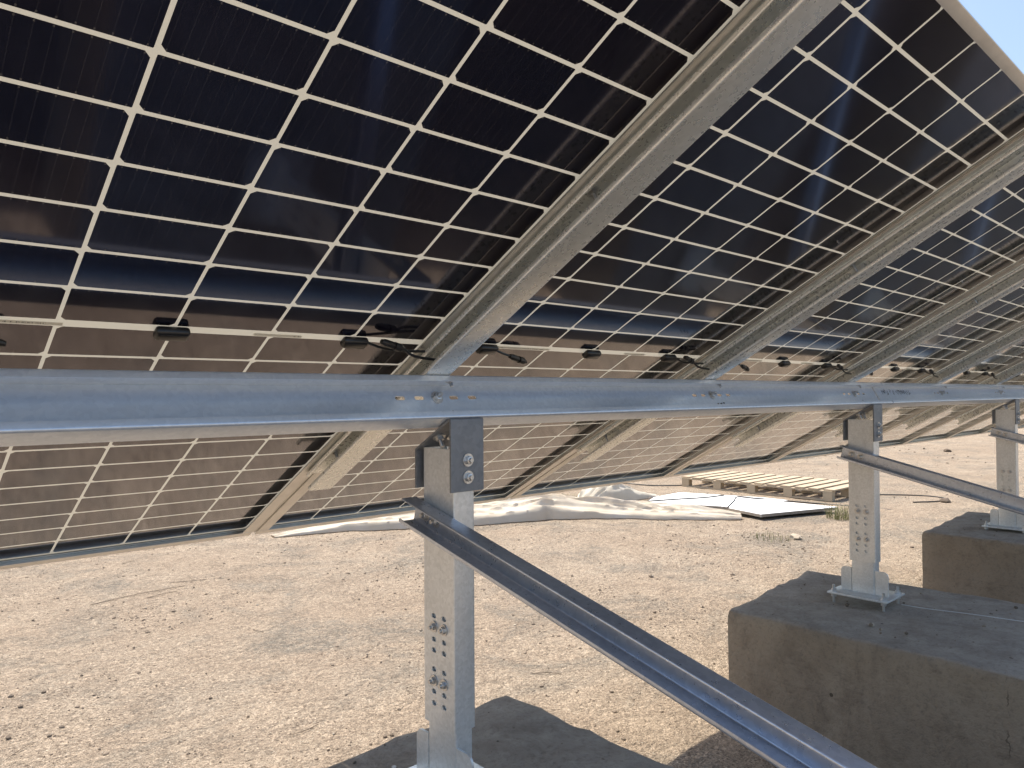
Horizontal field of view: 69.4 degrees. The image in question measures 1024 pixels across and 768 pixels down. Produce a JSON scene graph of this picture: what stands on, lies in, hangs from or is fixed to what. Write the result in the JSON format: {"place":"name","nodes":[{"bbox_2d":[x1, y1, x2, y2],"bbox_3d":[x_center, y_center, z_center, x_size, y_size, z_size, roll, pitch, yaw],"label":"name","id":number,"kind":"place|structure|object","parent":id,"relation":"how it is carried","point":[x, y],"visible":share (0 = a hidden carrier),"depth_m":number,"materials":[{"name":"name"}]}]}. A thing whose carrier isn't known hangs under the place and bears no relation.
{"place":"outdoors","nodes":[
{"label":"outdoors","id":0,"kind":"place"},
{"bbox_2d":[7,522,748,758],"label":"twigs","id":1,"kind":"object","parent":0,"point":[253,629],"visible":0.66,"depth_m":5.51,"materials":[{"name":"brown wood"}]},
{"bbox_2d":[0,428,1023,767],"bbox_3d":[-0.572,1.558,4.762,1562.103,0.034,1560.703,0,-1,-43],"label":"ground","id":2,"kind":"structure","parent":0,"point":[234,672],"depth_m":4.70,"materials":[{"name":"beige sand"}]},
{"bbox_2d":[327,695,673,767],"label":"concrete block","id":3,"kind":"structure","parent":2,"relation":"on","point":[537,736],"depth_m":2.00,"materials":[{"name":"grey concrete"}]},
{"bbox_2d":[391,417,483,767],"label":"support post","id":4,"kind":"object","parent":3,"relation":"on","point":[450,480],"visible":1,"depth_m":1.69,"materials":[{"name":"metal"}]},
{"bbox_2d":[0,368,892,446],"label":"purlin beam","id":5,"kind":"structure","parent":4,"relation":"on","point":[53,406],"depth_m":1.52,"materials":[{"name":"metal"}]},
{"bbox_2d":[253,0,842,531],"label":"rafter","id":6,"kind":"object","parent":5,"relation":"on","point":[749,54],"visible":1,"depth_m":1.32,"materials":[{"name":"metal"}]},
{"bbox_2d":[0,0,764,569],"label":"solar panel","id":7,"kind":"object","parent":6,"relation":"attached to","point":[336,186],"visible":0.98,"depth_m":1.15,"materials":[{"name":"laminate"}]},
{"bbox_2d":[254,0,1023,534],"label":"solar panel","id":8,"kind":"object","parent":6,"relation":"attached to","point":[844,132],"visible":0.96,"depth_m":1.77,"materials":[{"name":"black glass"}]},
{"bbox_2d":[511,140,1023,496],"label":"rafter","id":9,"kind":"object","parent":5,"relation":"on","point":[985,183],"visible":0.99,"depth_m":2.15,"materials":[{"name":"metal"}]},
{"bbox_2d":[510,175,1023,498],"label":"solar panel","id":10,"kind":"object","parent":9,"relation":"attached to","point":[976,249],"visible":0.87,"depth_m":2.86,"materials":[{"name":"black glass"}]},
{"bbox_2d":[732,265,1023,446],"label":"rafter","id":11,"kind":"object","parent":5,"relation":"on","point":[1007,284],"visible":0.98,"depth_m":3.10,"materials":[{"name":"metal"}]},
{"bbox_2d":[665,285,1023,477],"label":"solar panel","id":12,"kind":"object","parent":11,"relation":"on","point":[991,323],"visible":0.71,"depth_m":3.93,"materials":[{"name":"black glass"}]},
{"bbox_2d":[399,497,876,767],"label":"diagonal brace","id":13,"kind":"object","parent":4,"relation":"attached to","point":[773,735],"visible":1,"depth_m":1.25,"materials":[{"name":"metal"}]},
{"bbox_2d":[272,494,741,536],"bbox_3d":[0.015,1.477,8.742,5.374,0.281,1.041,0,-1,-10],"label":"fabric sheet","id":14,"kind":"object","parent":2,"relation":"on","point":[543,507],"visible":0.74,"depth_m":8.72,"materials":[{"name":"white fabric"}]},
{"bbox_2d":[578,484,658,499],"bbox_3d":[1.379,1.480,10.364,1.426,0.293,0.642,0,-1,-37],"label":"plastic film","id":15,"kind":"object","parent":2,"relation":"on","point":[621,491],"visible":0.62,"depth_m":10.08,"materials":[{"name":"white plastic"}]},
{"bbox_2d":[624,483,681,485],"bbox_3d":[1.930,1.635,12.118,1.800,0.035,0.187,-1,-1,19],"label":"loose cable","id":16,"kind":"object","parent":2,"relation":"on","point":[652,485],"visible":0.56,"depth_m":11.91,"materials":[{"name":"black rubber"}]},
{"bbox_2d":[648,492,787,508],"bbox_3d":[2.771,1.593,10.048,1.681,0.026,1.164,-1,-1,31],"label":"white board","id":17,"kind":"object","parent":2,"relation":"on","point":[724,501],"visible":0.64,"depth_m":10.05,"materials":[{"name":"white plastic"}]},
{"bbox_2d":[649,495,723,501],"bbox_3d":[2.180,1.584,10.081,1.728,0.062,0.166,0,-1,-17],"label":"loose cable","id":18,"kind":"object","parent":17,"relation":"on","point":[686,498],"visible":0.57,"depth_m":10.05,"materials":[{"name":"black rubber"}]},
{"bbox_2d":[729,498,836,516],"bbox_3d":[3.203,1.543,9.174,1.179,0.036,1.168,0,-1,-43],"label":"white board","id":19,"kind":"object","parent":17,"relation":"on","point":[759,507],"visible":0.85,"depth_m":9.09,"materials":[{"name":"white plastic"}]},
{"bbox_2d":[682,470,848,501],"bbox_3d":[3.990,1.537,11.347,1.296,0.162,2.440,0,-1,-43],"label":"pallet","id":20,"kind":"object","parent":2,"relation":"on","point":[718,480],"visible":0.88,"depth_m":11.10,"materials":[{"name":"brown wood"}]},
{"bbox_2d":[753,531,789,542],"bbox_3d":[2.641,1.547,7.540,0.417,0.068,0.417,0,-1,-43],"label":"grass tuft","id":21,"kind":"object","parent":2,"relation":"on","point":[788,540],"visible":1,"depth_m":7.49,"materials":[{"name":"plant"}]},
{"bbox_2d":[727,496,848,507],"bbox_3d":[3.612,1.550,9.802,1.821,0.122,0.686,0,-1,-5],"label":"loose cable","id":22,"kind":"object","parent":2,"relation":"on","point":[776,499],"visible":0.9,"depth_m":9.94,"materials":[{"name":"black rubber"}]},
{"bbox_2d":[790,533,801,539],"bbox_3d":[2.882,1.556,7.510,0.090,0.075,0.113,0,-1,-21],"label":"stone","id":23,"kind":"object","parent":2,"relation":"on","point":[793,536],"visible":0.94,"depth_m":7.48,"materials":[{"name":"beige stone"}]},
{"bbox_2d":[820,500,848,520],"bbox_3d":[3.877,1.483,8.683,0.481,0.225,0.462,-1,-1,13],"label":"grass tuft","id":24,"kind":"object","parent":2,"relation":"on","point":[836,516],"visible":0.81,"depth_m":8.68,"materials":[{"name":"plant"}]},
{"bbox_2d":[728,571,1023,767],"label":"concrete block","id":25,"kind":"structure","parent":2,"relation":"on","point":[839,672],"depth_m":2.87,"materials":[{"name":"grey concrete"}]},
{"bbox_2d":[827,404,904,611],"bbox_3d":[1.596,0.553,3.348,0.212,0.925,0.260,0,-1,-43],"label":"support post","id":26,"kind":"object","parent":25,"relation":"on","point":[863,577],"visible":1,"depth_m":3.32,"materials":[{"name":"metal"}]},
{"bbox_2d":[837,445,1023,514],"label":"diagonal brace","id":27,"kind":"object","parent":26,"relation":"attached to","point":[982,494],"visible":1,"depth_m":3.09,"materials":[{"name":"metal"}]},
{"bbox_2d":[902,604,1023,621],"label":"string","id":28,"kind":"object","parent":25,"relation":"on","point":[965,613],"visible":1,"depth_m":3.15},
{"bbox_2d":[880,494,943,502],"bbox_3d":[5.409,1.591,10.266,1.057,0.025,0.938,0,-1,-43],"label":"loose cable","id":29,"kind":"object","parent":2,"relation":"on","point":[916,495],"visible":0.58,"depth_m":10.49,"materials":[{"name":"black rubber"}]},
{"bbox_2d":[940,498,950,502],"bbox_3d":[5.853,1.577,9.981,0.174,0.080,0.132,0,-1,-43],"label":"stone","id":30,"kind":"object","parent":2,"relation":"on","point":[945,500],"visible":0.94,"depth_m":9.93,"materials":[{"name":"beige stone"}]},
{"bbox_2d":[922,512,1023,603],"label":"concrete block","id":31,"kind":"structure","parent":2,"relation":"on","point":[975,558],"depth_m":4.74,"materials":[{"name":"grey concrete"}]},
{"bbox_2d":[982,399,1023,533],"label":"support post","id":32,"kind":"object","parent":31,"relation":"on","point":[1007,472],"visible":0.79,"depth_m":4.94,"materials":[{"name":"metal"}]},
{"bbox_2d":[872,383,1023,407],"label":"purlin beam","id":33,"kind":"structure","parent":32,"relation":"on","point":[909,394],"depth_m":4.11,"materials":[{"name":"metal"}]},
{"bbox_2d":[832,326,1023,436],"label":"rafter","id":34,"kind":"object","parent":33,"relation":"on","point":[1005,342],"visible":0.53,"depth_m":3.96,"materials":[{"name":"metal"}]},
{"bbox_2d":[770,325,1023,462],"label":"solar panel","id":35,"kind":"object","parent":34,"relation":"on","point":[829,442],"visible":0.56,"depth_m":4.85,"materials":[{"name":"black glass"}]},
{"bbox_2d":[903,361,1023,429],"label":"rafter","id":36,"kind":"object","parent":33,"relation":"on","point":[1002,377],"visible":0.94,"depth_m":5.06,"materials":[{"name":"metal"}]},
{"bbox_2d":[879,370,1023,447],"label":"solar panel","id":37,"kind":"object","parent":36,"relation":"on","point":[900,434],"visible":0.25,"depth_m":5.94,"materials":[{"name":"black glass"}]},
{"bbox_2d":[955,403,1003,424],"bbox_3d":[4.030,-0.026,5.646,0.073,0.066,2.248,0,-31,-43],"label":"rafter","id":38,"kind":"object","parent":33,"relation":"on","point":[972,414],"visible":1,"depth_m":5.96,"materials":[{"name":"metal"}]},
{"bbox_2d":[902,402,1020,444],"bbox_3d":[4.447,-0.047,6.048,1.148,0.055,2.278,0,-31,-43],"label":"solar panel","id":39,"kind":"object","parent":38,"relation":"attached to","point":[948,429],"visible":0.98,"depth_m":6.75,"materials":[{"name":"black glass"}]},
{"bbox_2d":[1007,402,1023,410],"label":"rafter","id":40,"kind":"object","parent":33,"relation":"on","point":[1021,406],"visible":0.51,"depth_m":6.72,"materials":[{"name":"metal"}]},
{"bbox_2d":[988,427,1023,443],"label":"diagonal brace","id":41,"kind":"object","parent":32,"relation":"attached to","point":[1007,435],"visible":1,"depth_m":4.93,"materials":[{"name":"metal"}]},
{"bbox_2d":[959,0,1023,72],"label":"sky","id":42,"kind":"structure","parent":0,"point":[1003,20],"materials":[{"name":"blue"}]},
{"bbox_3d":[5.712,-0.015,7.218,0.073,0.066,2.248,0,-31,-43],"label":"rafter","id":43,"kind":"object","parent":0,"visible":0},
{"bbox_2d":[946,402,1023,438],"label":"solar panel","id":44,"kind":"object","parent":43,"relation":"attached to","point":[981,427],"visible":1,"depth_m":7.51,"materials":[{"name":"black glass"}]},
{"bbox_3d":[6.553,-0.009,8.003,0.073,0.066,2.248,0,-31,-43],"label":"rafter","id":45,"kind":"object","parent":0,"visible":0},
{"bbox_2d":[982,414,1023,433],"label":"solar panel","id":46,"kind":"object","parent":45,"relation":"attached to","point":[1021,420],"visible":0.3,"depth_m":8.18,"materials":[{"name":"black glass"}]}
]}

